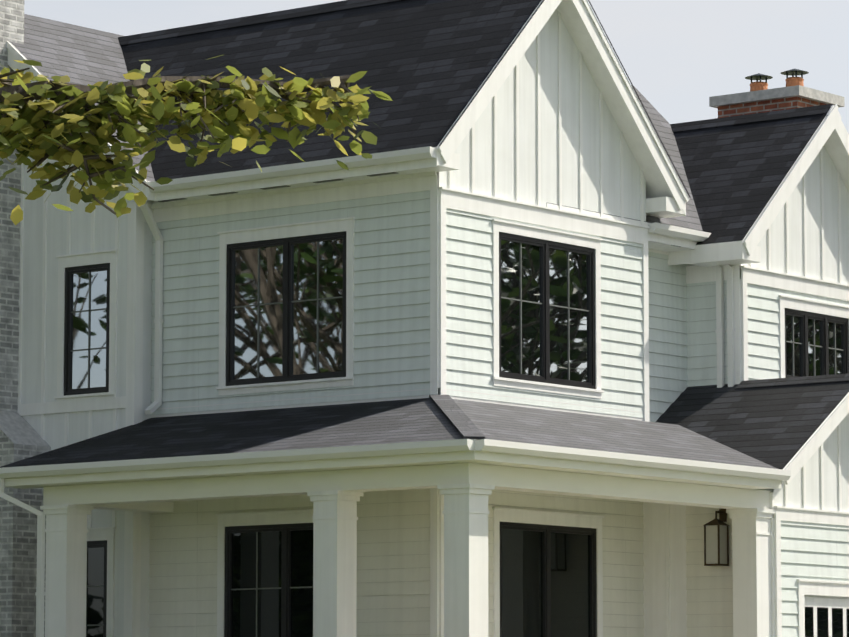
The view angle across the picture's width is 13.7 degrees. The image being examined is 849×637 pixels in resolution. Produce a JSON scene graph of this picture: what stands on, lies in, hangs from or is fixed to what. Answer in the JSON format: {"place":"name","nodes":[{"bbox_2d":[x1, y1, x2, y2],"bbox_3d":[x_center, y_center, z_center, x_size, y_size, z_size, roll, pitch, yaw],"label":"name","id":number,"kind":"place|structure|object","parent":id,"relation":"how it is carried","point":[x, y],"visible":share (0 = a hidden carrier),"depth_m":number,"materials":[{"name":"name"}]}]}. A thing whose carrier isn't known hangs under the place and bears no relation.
{"place":"outdoors","nodes":[
{"label":"outdoors","id":0,"kind":"place"},
{"bbox_2d":[0,55,392,225],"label":"leaves","id":1,"kind":"object","parent":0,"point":[61,121],"visible":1,"depth_m":17.19,"materials":[{"name":"green plant"}]},
{"bbox_2d":[158,172,397,201],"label":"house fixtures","id":2,"kind":"object","parent":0,"point":[279,187],"visible":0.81,"depth_m":40.88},
{"bbox_2d":[21,9,848,636],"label":"house walls","id":3,"kind":"structure","parent":0,"point":[391,335],"depth_m":41.77,"materials":[{"name":"white wood"}]},
{"bbox_2d":[0,0,848,483],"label":"house roofs","id":4,"kind":"structure","parent":3,"relation":"on","point":[426,66],"depth_m":42.03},
{"bbox_2d":[709,85,844,117],"bbox_3d":[4.668,-2.148,46.772,1.400,1.583,1.120,-5,-8,38],"label":"red chimney","id":5,"kind":"object","parent":4,"relation":"on","point":[766,100],"visible":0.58,"depth_m":46.41,"materials":[{"name":"brick"}]},
{"bbox_2d":[745,69,808,90],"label":"chimney pots","id":6,"kind":"object","parent":5,"relation":"on","point":[790,81],"visible":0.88,"depth_m":46.83,"materials":[{"name":"ceramic"}]},
{"bbox_2d":[54,217,848,636],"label":"house windows","id":7,"kind":"structure","parent":3,"relation":"in","point":[286,307],"depth_m":41.15,"materials":[{"name":"black glass"}]},
{"bbox_2d":[703,508,728,565],"bbox_3d":[3.444,2.567,41.588,0.230,0.680,0.275,-5,-8,38],"label":"lantern","id":8,"kind":"object","parent":3,"relation":"attached to","point":[716,541],"visible":1,"depth_m":41.51,"materials":[{"name":"black metal"}]},
{"bbox_2d":[24,0,848,133],"label":"sky","id":9,"kind":"structure","parent":0,"point":[679,55],"materials":[{"name":"white"}]},
{"bbox_3d":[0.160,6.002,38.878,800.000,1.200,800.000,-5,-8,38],"label":"ground","id":10,"kind":"structure","parent":0,"visible":0},
{"bbox_2d":[0,0,50,636],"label":"brick chimney","id":11,"kind":"object","parent":10,"relation":"on","point":[21,438],"visible":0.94,"depth_m":42.62,"materials":[{"name":"brick"}]},
{"bbox_2d":[4,451,780,636],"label":"porch","id":12,"kind":"object","parent":10,"relation":"on","point":[466,483],"visible":1,"depth_m":38.46,"materials":[{"name":"white wood"}]},
{"bbox_2d":[0,0,848,636],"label":"house trim","id":13,"kind":"structure","parent":10,"relation":"on","point":[664,576],"depth_m":41.73,"materials":[{"name":"white wood"}]}
]}

